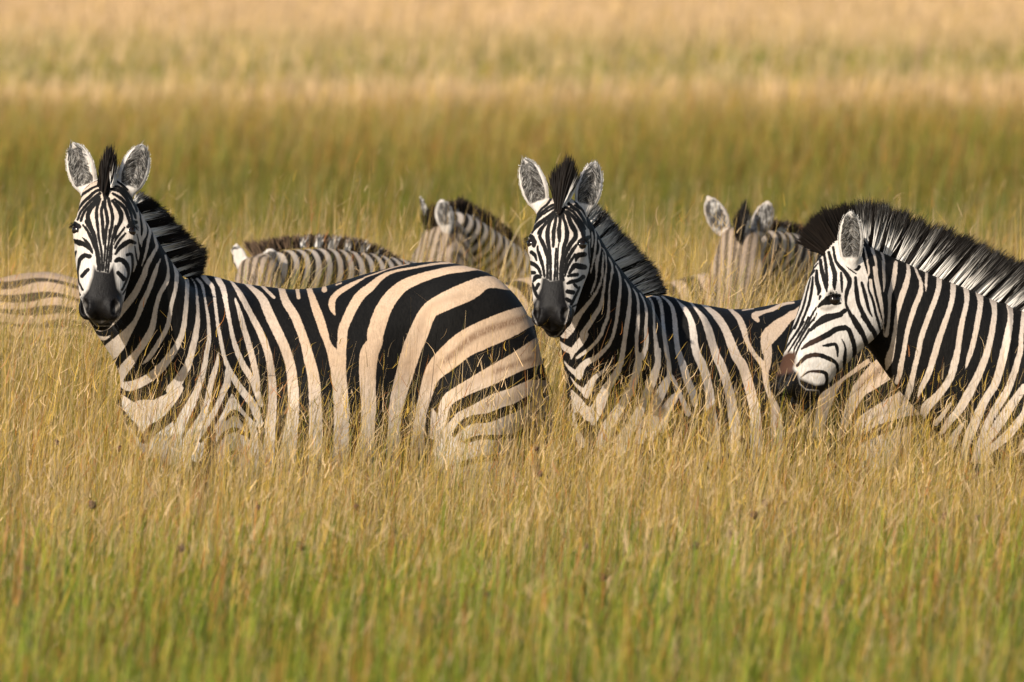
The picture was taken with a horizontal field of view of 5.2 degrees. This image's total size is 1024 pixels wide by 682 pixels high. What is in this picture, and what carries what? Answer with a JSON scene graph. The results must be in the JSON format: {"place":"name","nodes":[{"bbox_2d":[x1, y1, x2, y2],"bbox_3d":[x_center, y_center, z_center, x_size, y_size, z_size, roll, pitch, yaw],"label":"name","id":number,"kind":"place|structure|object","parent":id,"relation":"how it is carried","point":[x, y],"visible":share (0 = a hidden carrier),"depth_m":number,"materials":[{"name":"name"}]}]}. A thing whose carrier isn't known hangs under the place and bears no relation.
{"place":"outdoors","nodes":[
{"label":"outdoors","id":0,"kind":"place"},
{"bbox_2d":[0,148,1023,681],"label":"dry straw grass","id":1,"kind":"structure","parent":0,"point":[372,239],"depth_m":36.96,"materials":[{"name":"beige plant"}]},
{"bbox_2d":[0,335,1023,681],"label":"tall green grass","id":2,"kind":"structure","parent":0,"point":[488,553],"depth_m":35.44,"materials":[{"name":"green plant"}]},
{"bbox_3d":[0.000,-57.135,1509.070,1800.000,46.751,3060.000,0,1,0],"label":"ground","id":3,"kind":"structure","parent":0,"visible":0},
{"bbox_2d":[0,272,117,389],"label":"zebra","id":4,"kind":"object","parent":3,"relation":"on","point":[43,277],"visible":0.06,"depth_m":45.86},
{"bbox_2d":[0,279,118,496],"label":"tussock","id":5,"kind":"object","parent":3,"relation":"on","point":[55,343],"visible":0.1,"depth_m":43.42,"materials":[{"name":"yellow plant"}]},
{"bbox_2d":[84,500,95,541],"bbox_3d":[-1.334,0.837,34.628,0.114,0.696,0.035,0,1,0],"label":"sedge","id":6,"kind":"object","parent":3,"relation":"on","point":[90,502],"visible":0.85,"depth_m":34.62,"materials":[{"name":"brown plant"}]},
{"bbox_2d":[174,544,185,601],"bbox_3d":[-0.969,0.907,32.429,0.067,0.651,0.031,0,1,0],"label":"sedge","id":7,"kind":"object","parent":3,"relation":"on","point":[180,549],"visible":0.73,"depth_m":32.42,"materials":[{"name":"brown plant"}]},
{"bbox_2d":[222,249,352,288],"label":"tussock","id":8,"kind":"object","parent":3,"relation":"on","point":[273,283],"visible":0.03,"depth_m":44.28,"materials":[{"name":"yellow plant"}]},
{"bbox_2d":[295,540,304,589],"bbox_3d":[-0.630,0.902,33.235,0.044,0.632,0.036,1,2,30],"label":"sedge","id":9,"kind":"object","parent":3,"relation":"on","point":[300,544],"visible":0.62,"depth_m":33.22,"materials":[{"name":"brown plant"}]},
{"bbox_2d":[65,140,558,535],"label":"zebra","id":10,"kind":"object","parent":3,"relation":"on","point":[130,251],"visible":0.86,"depth_m":40.05},
{"bbox_2d":[231,232,561,381],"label":"zebra","id":11,"kind":"object","parent":3,"relation":"on","point":[272,246],"visible":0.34,"depth_m":45.47},
{"bbox_2d":[476,591,489,641],"bbox_3d":[-0.108,0.977,30.632,0.105,0.597,0.018,0,1,0],"label":"sedge","id":12,"kind":"object","parent":3,"relation":"on","point":[486,595],"visible":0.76,"depth_m":30.62,"materials":[{"name":"brown plant"}]},
{"bbox_2d":[0,215,995,480],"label":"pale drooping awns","id":13,"kind":"object","parent":3,"relation":"on","point":[376,265],"visible":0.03,"depth_m":43.57,"materials":[{"name":"beige plant"}]},
{"bbox_2d":[496,628,506,659],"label":"sedge","id":14,"kind":"object","parent":3,"relation":"on","point":[497,631],"visible":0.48,"depth_m":29.22,"materials":[{"name":"brown plant"}]},
{"bbox_2d":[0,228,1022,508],"bbox_3d":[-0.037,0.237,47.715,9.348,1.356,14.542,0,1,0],"label":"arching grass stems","id":15,"kind":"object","parent":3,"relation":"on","point":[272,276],"visible":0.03,"depth_m":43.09,"materials":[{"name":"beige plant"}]},
{"bbox_2d":[0,477,1023,681],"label":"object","id":16,"kind":"object","parent":3,"relation":"on","point":[626,668],"visible":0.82,"depth_m":29.67,"materials":[{"name":"green plant"}]},
{"bbox_2d":[0,64,1023,281],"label":"meadow grass","id":17,"kind":"structure","parent":3,"relation":"on","point":[674,149],"depth_m":98.08,"materials":[{"name":"green plant"}]},
{"bbox_2d":[0,0,1023,124],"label":"grassland","id":18,"kind":"structure","parent":3,"relation":"on","point":[306,44],"depth_m":167.34,"materials":[{"name":"beige plant"}]},
{"bbox_2d":[534,470,542,543],"bbox_3d":[0.082,0.781,36.432,0.044,0.732,0.026,0,1,20],"label":"sedge","id":19,"kind":"object","parent":3,"relation":"on","point":[541,474],"visible":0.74,"depth_m":36.42,"materials":[{"name":"brown plant"}]},
{"bbox_2d":[565,468,592,559],"bbox_3d":[0.217,0.779,36.280,0.024,0.744,0.509,0,1,-9],"label":"grass blade","id":20,"kind":"object","parent":3,"relation":"on","point":[585,508],"depth_m":36.16,"materials":[{"name":"beige plant"}]},
{"bbox_2d":[412,194,774,304],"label":"zebra","id":21,"kind":"object","parent":3,"relation":"on","point":[442,209],"visible":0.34,"depth_m":48.72},
{"bbox_2d":[683,541,699,603],"bbox_3d":[0.501,0.905,33.030,0.108,0.644,0.032,0,1,0],"label":"sedge","id":22,"kind":"object","parent":3,"relation":"on","point":[696,546],"visible":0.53,"depth_m":33.02,"materials":[{"name":"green plant"}]},
{"bbox_2d":[518,151,949,505],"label":"zebra","id":23,"kind":"object","parent":3,"relation":"on","point":[588,259],"visible":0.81,"depth_m":40.26},
{"bbox_2d":[745,511,758,559],"bbox_3d":[0.705,0.854,34.631,0.109,0.671,0.038,0,1,0],"label":"sedge","id":24,"kind":"object","parent":3,"relation":"on","point":[752,513],"visible":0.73,"depth_m":34.62,"materials":[{"name":"brown plant"}]},
{"bbox_2d":[693,259,814,308],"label":"tussock","id":25,"kind":"object","parent":3,"relation":"on","point":[775,301],"visible":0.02,"depth_m":44.49,"materials":[{"name":"yellow plant"}]},
{"bbox_2d":[704,196,819,308],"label":"zebra","id":26,"kind":"object","parent":3,"relation":"on","point":[765,210],"visible":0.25,"depth_m":46.39},
{"bbox_2d":[756,499,767,579],"bbox_3d":[0.769,0.834,35.031,0.053,0.690,0.026,0,1,0],"label":"sedge","id":27,"kind":"object","parent":3,"relation":"on","point":[765,501],"visible":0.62,"depth_m":35.02,"materials":[{"name":"brown plant"}]},
{"bbox_2d":[732,570,838,662],"bbox_3d":[0.687,0.947,30.202,0.100,0.684,0.502,-1,2,-37],"label":"grass blade","id":28,"kind":"object","parent":3,"relation":"on","point":[772,603],"depth_m":30.16,"materials":[{"name":"plant"}]},
{"bbox_2d":[795,559,805,651],"bbox_3d":[0.746,0.937,29.531,0.048,0.733,0.005,0,1,0],"label":"grass blade","id":29,"kind":"object","parent":3,"relation":"on","point":[802,601],"depth_m":29.53,"materials":[{"name":"plant"}]},
{"bbox_2d":[772,197,1023,502],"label":"zebra","id":30,"kind":"object","parent":3,"relation":"on","point":[887,287],"visible":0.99,"depth_m":39.18}
]}

